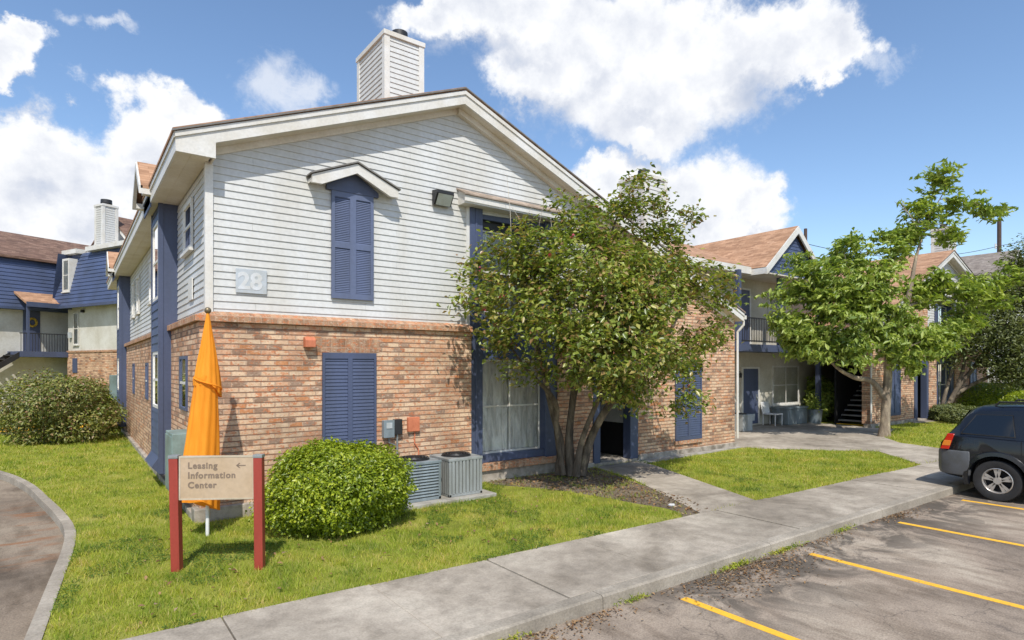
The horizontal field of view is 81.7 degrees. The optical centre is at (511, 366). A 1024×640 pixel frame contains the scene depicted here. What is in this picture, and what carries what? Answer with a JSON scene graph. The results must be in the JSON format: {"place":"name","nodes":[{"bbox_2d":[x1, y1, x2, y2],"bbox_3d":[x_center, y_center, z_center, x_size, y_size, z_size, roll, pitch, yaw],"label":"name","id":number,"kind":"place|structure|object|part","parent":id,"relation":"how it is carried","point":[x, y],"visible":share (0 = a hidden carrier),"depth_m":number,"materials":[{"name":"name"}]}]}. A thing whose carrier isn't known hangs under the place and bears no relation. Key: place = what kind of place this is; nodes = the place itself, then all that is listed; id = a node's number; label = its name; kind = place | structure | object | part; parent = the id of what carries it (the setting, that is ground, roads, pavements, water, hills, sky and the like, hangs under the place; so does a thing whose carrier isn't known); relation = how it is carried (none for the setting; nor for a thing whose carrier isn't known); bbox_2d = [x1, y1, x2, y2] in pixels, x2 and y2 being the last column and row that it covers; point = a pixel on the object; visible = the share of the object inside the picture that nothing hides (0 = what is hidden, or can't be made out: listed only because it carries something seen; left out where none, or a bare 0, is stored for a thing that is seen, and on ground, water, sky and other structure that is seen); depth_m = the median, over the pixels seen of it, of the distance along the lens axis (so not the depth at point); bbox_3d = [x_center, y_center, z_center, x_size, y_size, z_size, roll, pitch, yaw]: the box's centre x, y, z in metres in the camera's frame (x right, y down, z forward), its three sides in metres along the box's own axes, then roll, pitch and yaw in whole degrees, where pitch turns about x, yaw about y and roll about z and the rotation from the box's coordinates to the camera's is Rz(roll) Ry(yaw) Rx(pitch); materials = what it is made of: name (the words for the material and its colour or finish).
{"place":"outdoors","nodes":[
{"label":"outdoors","id":0,"kind":"place"},
{"bbox_2d":[0,199,132,412],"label":"apartment building","id":1,"kind":"structure","parent":0,"point":[58,305],"depth_m":30.21,"materials":[{"name":"brick"}]},
{"bbox_2d":[23,310,39,350],"bbox_3d":[-24.771,-1.860,30.571,0.159,2.080,0.730,0,0,28],"label":"door","id":2,"kind":"structure","parent":1,"relation":"in","point":[34,315],"depth_m":30.63,"materials":[{"name":"blue paint"}]},
{"bbox_2d":[72,313,78,345],"bbox_3d":[-22.524,-1.950,30.575,0.560,1.700,0.095,0,0,28],"label":"window","id":3,"kind":"structure","parent":1,"relation":"in","point":[76,328],"depth_m":30.61,"materials":[{"name":"white paint"}]},
{"bbox_2d":[0,417,954,639],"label":"lawn","id":4,"kind":"structure","parent":0,"point":[454,524],"depth_m":7.99,"materials":[{"name":"plant"}]},
{"bbox_2d":[0,367,128,445],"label":"shrub","id":5,"kind":"object","parent":4,"relation":"on","point":[57,416],"visible":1,"depth_m":17.57,"materials":[{"name":"green plant"}]},
{"bbox_2d":[93,396,122,429],"bbox_3d":[-14.446,1.648,21.511,1.622,1.425,1.475,0,0,-9],"label":"round bush","id":6,"kind":"object","parent":4,"relation":"on","point":[107,413],"visible":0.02,"depth_m":21.16,"materials":[{"name":"green plant"}]},
{"bbox_2d":[109,375,117,430],"bbox_3d":[-14.455,1.300,21.617,0.370,2.000,0.900,0,0,-37],"label":"utility cabinet","id":7,"kind":"object","parent":4,"relation":"on","point":[113,383],"visible":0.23,"depth_m":21.22,"materials":[{"name":"metal"}]},
{"bbox_2d":[182,307,222,535],"bbox_3d":[-4.207,0.767,8.003,0.537,3.165,0.385,0,0,-37],"label":"patio umbrella","id":8,"kind":"object","parent":4,"relation":"on","point":[203,435],"visible":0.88,"depth_m":7.97,"materials":[{"name":"orange fabric"}]},
{"bbox_2d":[168,454,264,571],"bbox_3d":[-3.343,1.673,6.718,1.036,1.355,0.104,0,0,-4],"label":"leasing sign","id":9,"kind":"object","parent":4,"relation":"on","point":[211,477],"visible":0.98,"depth_m":6.70,"materials":[{"name":"wood"}]},
{"bbox_2d":[245,435,421,537],"bbox_3d":[-2.564,1.681,8.594,2.456,1.370,2.282,0,0,-37],"label":"round bush","id":10,"kind":"object","parent":4,"relation":"on","point":[322,488],"visible":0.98,"depth_m":8.00,"materials":[{"name":"green plant"}]},
{"bbox_2d":[124,477,655,624],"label":"fallen leaves","id":11,"kind":"object","parent":4,"relation":"on","point":[145,577],"visible":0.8,"depth_m":7.40,"materials":[{"name":"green plant"}]},
{"bbox_2d":[49,460,799,629],"bbox_3d":[-0.710,2.273,10.162,11.324,0.046,5.722,0,0,-37],"label":"clover","id":12,"kind":"object","parent":4,"relation":"on","point":[269,543],"visible":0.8,"depth_m":7.59,"materials":[{"name":"green plant"}]},
{"bbox_2d":[106,28,746,523],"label":"apartment building","id":13,"kind":"structure","parent":4,"relation":"on","point":[342,230],"depth_m":10.87,"materials":[{"name":"brick"}]},
{"bbox_2d":[130,281,134,318],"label":"side window","id":14,"kind":"structure","parent":13,"relation":"in","point":[133,284],"depth_m":18.70,"materials":[{"name":"white paint"}]},
{"bbox_2d":[132,364,134,393],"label":"side window","id":15,"kind":"structure","parent":13,"relation":"in","point":[133,365],"depth_m":17.79,"materials":[{"name":"blue paint"}]},
{"bbox_2d":[135,275,139,315],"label":"side window","id":16,"kind":"structure","parent":13,"relation":"in","point":[137,313],"depth_m":17.39,"materials":[{"name":"white paint"}]},
{"bbox_2d":[145,363,148,399],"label":"side window","id":17,"kind":"structure","parent":13,"relation":"in","point":[146,364],"depth_m":14.48,"materials":[{"name":"blue paint"}]},
{"bbox_2d":[147,258,150,305],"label":"side window","id":18,"kind":"structure","parent":13,"relation":"in","point":[148,304],"depth_m":14.89,"materials":[{"name":"white paint"}]},
{"bbox_2d":[165,429,186,490],"bbox_3d":[-5.262,1.670,9.356,0.302,1.300,0.750,0,0,-37],"label":"utility cabinet","id":19,"kind":"object","parent":13,"relation":"attached to","point":[175,440],"visible":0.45,"depth_m":9.08,"materials":[{"name":"metal"}]},
{"bbox_3d":[-5.378,1.485,9.269,0.012,0.830,0.690,0,0,-37],"label":"cabinet door","id":20,"kind":"part","parent":19,"relation":"part of","materials":[{"name":"metal"}]},
{"bbox_2d":[179,356,187,410],"bbox_3d":[-5.525,0.270,9.952,0.030,0.900,0.760,0,0,-37],"label":"side window","id":21,"kind":"structure","parent":13,"relation":"in","point":[183,360],"depth_m":9.95,"materials":[{"name":"blue paint"}]},
{"bbox_2d":[180,196,193,258],"bbox_3d":[-5.575,-2.375,10.164,0.095,0.890,1.000,0,0,-37],"label":"side window","id":22,"kind":"structure","parent":13,"relation":"in","point":[188,247],"depth_m":10.12,"materials":[{"name":"white paint"}]},
{"bbox_2d":[188,278,192,300],"bbox_3d":[-5.410,-1.300,9.963,0.017,0.360,0.400,0,0,-37],"label":"side plate","id":23,"kind":"object","parent":13,"relation":"attached to","point":[190,289],"visible":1,"depth_m":9.91,"materials":[{"name":"white paint"}]},
{"bbox_2d":[236,268,266,294],"bbox_3d":[-4.083,-1.340,9.283,0.460,0.380,0.016,0,0,-37],"label":"number sign","id":24,"kind":"object","parent":13,"relation":"attached to","point":[251,281],"visible":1,"depth_m":9.28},
{"bbox_2d":[303,337,315,347],"bbox_3d":[-3.314,-0.405,9.699,0.170,0.170,0.130,0,0,-37],"label":"bell box","id":25,"kind":"object","parent":13,"relation":"attached to","point":[309,342],"visible":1,"depth_m":9.65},
{"bbox_2d":[382,419,401,453],"bbox_3d":[-2.139,1.345,10.584,0.368,0.810,0.118,0,0,-37],"label":"electric meter","id":26,"kind":"object","parent":13,"relation":"attached to","point":[391,428],"visible":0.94,"depth_m":10.54,"materials":[{"name":"metal"}]},
{"bbox_2d":[386,423,391,428],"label":"meter window","id":27,"kind":"structure","parent":26,"relation":"in","point":[388,425],"depth_m":10.48,"materials":[{"name":"grey glass"}]},
{"bbox_2d":[407,417,419,454],"bbox_3d":[-1.804,1.310,10.863,0.242,0.780,0.070,0,0,-37],"label":"junction box","id":28,"kind":"object","parent":13,"relation":"attached to","point":[413,423],"visible":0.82,"depth_m":10.84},
{"bbox_2d":[432,189,453,206],"bbox_3d":[-1.304,-3.205,11.236,0.370,0.287,0.210,0,0,-37],"label":"floodlight","id":29,"kind":"object","parent":13,"relation":"attached to","point":[442,198],"visible":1,"depth_m":11.17,"materials":[{"name":"metal"}]},
{"bbox_2d":[483,360,539,453],"bbox_3d":[-0.074,0.815,12.547,1.650,1.930,0.100,0,0,-37],"label":"lower bay window","id":30,"kind":"structure","parent":13,"relation":"in","point":[511,422],"depth_m":12.52,"materials":[{"name":"grey glass"}]},
{"bbox_2d":[483,230,539,314],"bbox_3d":[-0.074,-1.950,12.547,1.650,1.700,0.100,0,0,-37],"label":"upper bay window","id":31,"kind":"structure","parent":13,"relation":"in","point":[496,241],"depth_m":12.44,"materials":[{"name":"grey glass"}]},
{"bbox_2d":[383,489,496,510],"bbox_3d":[-1.369,2.320,10.395,1.920,0.160,1.100,0,0,-37],"label":"equipment pad","id":32,"kind":"object","parent":4,"relation":"on","point":[484,493],"visible":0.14,"depth_m":10.08,"materials":[{"name":"concrete"}]},
{"bbox_2d":[392,455,441,503],"bbox_3d":[-1.678,1.890,10.140,0.696,0.701,0.696,0,0,-37],"label":"air conditioner","id":33,"kind":"object","parent":32,"relation":"on","point":[427,475],"visible":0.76,"depth_m":9.93,"materials":[{"name":"metal"}]},
{"bbox_2d":[430,451,482,497],"bbox_3d":[-1.003,1.890,10.606,0.696,0.701,0.696,0,0,-37],"label":"air conditioner","id":34,"kind":"object","parent":32,"relation":"on","point":[461,473],"visible":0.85,"depth_m":10.32,"materials":[{"name":"grey metal"}]},
{"bbox_2d":[636,446,741,463],"bbox_3d":[4.806,2.340,15.522,4.450,0.120,0.390,0,0,-37],"label":"wall apron","id":35,"kind":"object","parent":4,"relation":"on","point":[677,456],"depth_m":15.25,"materials":[{"name":"concrete"}]},
{"bbox_2d":[667,226,863,425],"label":"apartment building","id":36,"kind":"structure","parent":4,"relation":"on","point":[769,378],"depth_m":23.39,"materials":[{"name":"brown"}]},
{"bbox_2d":[730,286,750,343],"bbox_3d":[8.778,-1.930,22.654,1.310,2.220,0.130,0,0,-37],"label":"door","id":37,"kind":"structure","parent":36,"relation":"in","point":[745,298],"depth_m":22.89,"materials":[{"name":"blue paint"}]},
{"bbox_2d":[741,367,759,423],"bbox_3d":[9.299,1.110,23.043,1.210,2.220,0.130,0,0,-37],"label":"door","id":38,"kind":"structure","parent":36,"relation":"in","point":[750,380],"depth_m":23.09,"materials":[{"name":"blue paint"}]},
{"bbox_2d":[768,293,786,328],"bbox_3d":[10.904,-2.275,24.278,1.480,1.450,0.070,0,0,-37],"label":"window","id":39,"kind":"structure","parent":36,"relation":"in","point":[768,293],"depth_m":23.90,"materials":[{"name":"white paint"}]},
{"bbox_2d":[771,366,799,405],"bbox_3d":[11.425,0.775,24.667,2.180,1.650,0.070,0,0,-37],"label":"window","id":40,"kind":"structure","parent":36,"relation":"in","point":[785,403],"depth_m":24.64,"materials":[{"name":"white paint"}]},
{"bbox_2d":[807,224,989,427],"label":"apartment building","id":41,"kind":"structure","parent":4,"relation":"on","point":[917,398],"depth_m":25.71,"materials":[{"name":"brick"}]},
{"bbox_2d":[938,364,946,403],"bbox_3d":[19.685,0.815,27.251,1.630,1.930,0.030,0,0,-37],"label":"lower bay window","id":42,"kind":"structure","parent":41,"relation":"in","point":[942,374],"depth_m":27.39,"materials":[{"name":"grey glass"}]},
{"bbox_2d":[938,306,946,324],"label":"upper bay window","id":43,"kind":"structure","parent":41,"relation":"in","point":[944,308],"depth_m":27.39,"materials":[{"name":"white paint"}]},
{"bbox_2d":[928,403,967,421],"bbox_3d":[18.782,1.950,25.442,1.635,0.844,2.075,0,0,22],"label":"shrub","id":44,"kind":"object","parent":4,"relation":"on","point":[935,410],"visible":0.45,"depth_m":25.24,"materials":[{"name":"green plant"}]},
{"bbox_2d":[939,405,977,423],"bbox_3d":[18.337,1.958,23.972,1.842,0.818,1.578,0,0,-37],"label":"shrub","id":45,"kind":"object","parent":4,"relation":"on","point":[957,414],"visible":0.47,"depth_m":23.87,"materials":[{"name":"green plant"}]},
{"bbox_2d":[908,250,1023,382],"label":"house","id":46,"kind":"structure","parent":4,"relation":"on","point":[976,264],"depth_m":39.75,"materials":[{"name":"white paint"}]},
{"bbox_2d":[938,233,1023,404],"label":"oak tree","id":47,"kind":"object","parent":4,"relation":"on","point":[1006,365],"visible":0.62,"depth_m":25.67,"materials":[{"name":"green plant"}]},
{"bbox_2d":[956,382,1023,409],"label":"hedge","id":48,"kind":"object","parent":4,"relation":"on","point":[988,396],"visible":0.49,"depth_m":27.58,"materials":[{"name":"green plant"}]},
{"bbox_2d":[998,389,1023,401],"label":"round bush","id":49,"kind":"object","parent":4,"relation":"on","point":[1014,396],"visible":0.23,"depth_m":24.10,"materials":[{"name":"green plant"}]},
{"bbox_2d":[0,428,1023,639],"bbox_3d":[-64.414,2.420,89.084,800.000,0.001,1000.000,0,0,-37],"label":"parking lot","id":50,"kind":"structure","parent":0,"point":[858,603],"depth_m":6.50,"materials":[{"name":"grey asphalt"}]},
{"bbox_2d":[0,471,75,639],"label":"kerb","id":51,"kind":"structure","parent":50,"relation":"on","point":[57,514],"depth_m":7.42,"materials":[{"name":"concrete"}]},
{"bbox_2d":[498,523,856,639],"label":"weeds","id":52,"kind":"object","parent":50,"relation":"on","point":[740,562],"visible":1,"depth_m":7.11,"materials":[{"name":"green plant"}]},
{"bbox_2d":[436,480,974,639],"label":"parking kerb","id":53,"kind":"structure","parent":50,"relation":"on","point":[559,612],"depth_m":6.55,"materials":[{"name":"concrete"}]},
{"bbox_2d":[522,507,928,639],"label":"leaf litter","id":54,"kind":"object","parent":50,"relation":"on","point":[726,579],"visible":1,"depth_m":6.73,"materials":[{"name":"brown plant"}]},
{"bbox_2d":[681,597,800,639],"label":"parking line","id":55,"kind":"object","parent":50,"relation":"on","point":[746,621],"visible":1,"depth_m":5.64,"materials":[{"name":"yellow paint"}]},
{"bbox_2d":[808,553,1023,608],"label":"parking line","id":56,"kind":"object","parent":50,"relation":"on","point":[930,584],"visible":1,"depth_m":6.64,"materials":[{"name":"yellow paint"}]},
{"bbox_2d":[898,522,1023,546],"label":"parking line","id":57,"kind":"object","parent":50,"relation":"on","point":[962,534],"visible":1,"depth_m":8.54,"materials":[{"name":"yellow paint"}]},
{"bbox_2d":[939,399,1023,501],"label":"parked car","id":58,"kind":"object","parent":50,"relation":"on","point":[982,448],"visible":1,"depth_m":10.79,"materials":[{"name":"black paint"}]},
{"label":"side window","id":59,"kind":"part","parent":58,"relation":"part of","materials":[{"name":"black glass"}]},
{"bbox_2d":[961,500,1023,509],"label":"parking line","id":60,"kind":"object","parent":50,"relation":"on","point":[993,504],"visible":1,"depth_m":10.40,"materials":[{"name":"yellow paint"}]},
{"bbox_2d":[0,0,1023,262],"label":"sky","id":61,"kind":"structure","parent":0,"point":[818,116],"materials":[{"name":"blue"}]},
{"bbox_2d":[122,461,962,639],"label":"sidewalk","id":62,"kind":"structure","parent":0,"point":[435,605],"depth_m":6.47,"materials":[{"name":"concrete"}]},
{"bbox_2d":[487,468,697,516],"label":"bare soil","id":63,"kind":"structure","parent":0,"point":[615,491],"depth_m":11.27,"materials":[{"name":"brown soil"}]},
{"bbox_2d":[436,162,755,476],"bbox_3d":[1.911,-0.873,11.249,6.298,6.287,3.600,0,0,-37],"label":"camellia tree","id":64,"kind":"object","parent":63,"relation":"on","point":[649,346],"visible":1,"depth_m":10.91,"materials":[{"name":"green plant"}]},
{"bbox_2d":[491,467,707,513],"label":"fallen leaves","id":65,"kind":"object","parent":63,"relation":"on","point":[632,498],"visible":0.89,"depth_m":11.22,"materials":[{"name":"brown plant"}]},
{"bbox_2d":[595,461,754,512],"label":"entrance path","id":66,"kind":"structure","parent":0,"point":[704,496],"depth_m":11.31,"materials":[{"name":"concrete"}]},
{"bbox_2d":[735,422,938,464],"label":"patio","id":67,"kind":"structure","parent":0,"point":[815,436],"depth_m":18.40,"materials":[{"name":"concrete"}]},
{"bbox_2d":[735,413,751,431],"bbox_3d":[8.186,1.971,21.233,0.600,0.630,0.600,0,0,-37],"label":"air conditioner","id":68,"kind":"object","parent":67,"relation":"on","point":[745,422],"visible":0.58,"depth_m":20.94,"materials":[{"name":"grey metal"}]},
{"bbox_2d":[760,402,782,425],"bbox_3d":[10.204,1.836,23.293,0.560,0.900,0.648,0,0,-37],"label":"patio chair","id":69,"kind":"object","parent":67,"relation":"on","point":[765,409],"visible":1,"depth_m":23.34,"materials":[{"name":"white plastic"}]},
{"bbox_2d":[771,405,808,424],"bbox_3d":[11.223,1.936,23.936,1.560,0.700,0.760,0,0,-37],"label":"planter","id":70,"kind":"object","parent":67,"relation":"on","point":[794,414],"visible":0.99,"depth_m":23.56,"materials":[{"name":"plastic"}]},
{"bbox_2d":[800,392,827,422],"bbox_3d":[12.408,1.646,24.263,1.005,1.280,1.048,0,0,-37],"label":"planter","id":71,"kind":"object","parent":67,"relation":"on","point":[814,415],"visible":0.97,"depth_m":24.07,"materials":[{"name":"stone"}]},
{"bbox_2d":[804,372,833,420],"bbox_3d":[13.244,1.286,25.201,1.823,2.172,1.497,0,0,-37],"label":"shrub","id":72,"kind":"object","parent":71,"relation":"in","point":[827,386],"visible":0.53,"depth_m":24.86,"materials":[{"name":"green plant"}]},
{"bbox_2d":[754,157,1023,437],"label":"broadleaf tree","id":73,"kind":"object","parent":67,"relation":"on","point":[857,296],"visible":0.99,"depth_m":19.06,"materials":[{"name":"green plant"}]},
{"bbox_2d":[913,419,942,422],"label":"path","id":74,"kind":"structure","parent":0,"point":[933,420],"depth_m":24.82,"materials":[{"name":"concrete"}]},
{"bbox_2d":[995,220,1001,251],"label":"utility pole","id":75,"kind":"object","parent":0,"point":[999,234],"visible":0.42,"depth_m":45.91,"materials":[{"name":"brown wood"}]},
{"bbox_2d":[809,244,997,255],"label":"power line","id":76,"kind":"object","parent":75,"relation":"attached to","point":[877,255],"visible":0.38,"depth_m":44.67,"materials":[{"name":"metal"}]}
]}

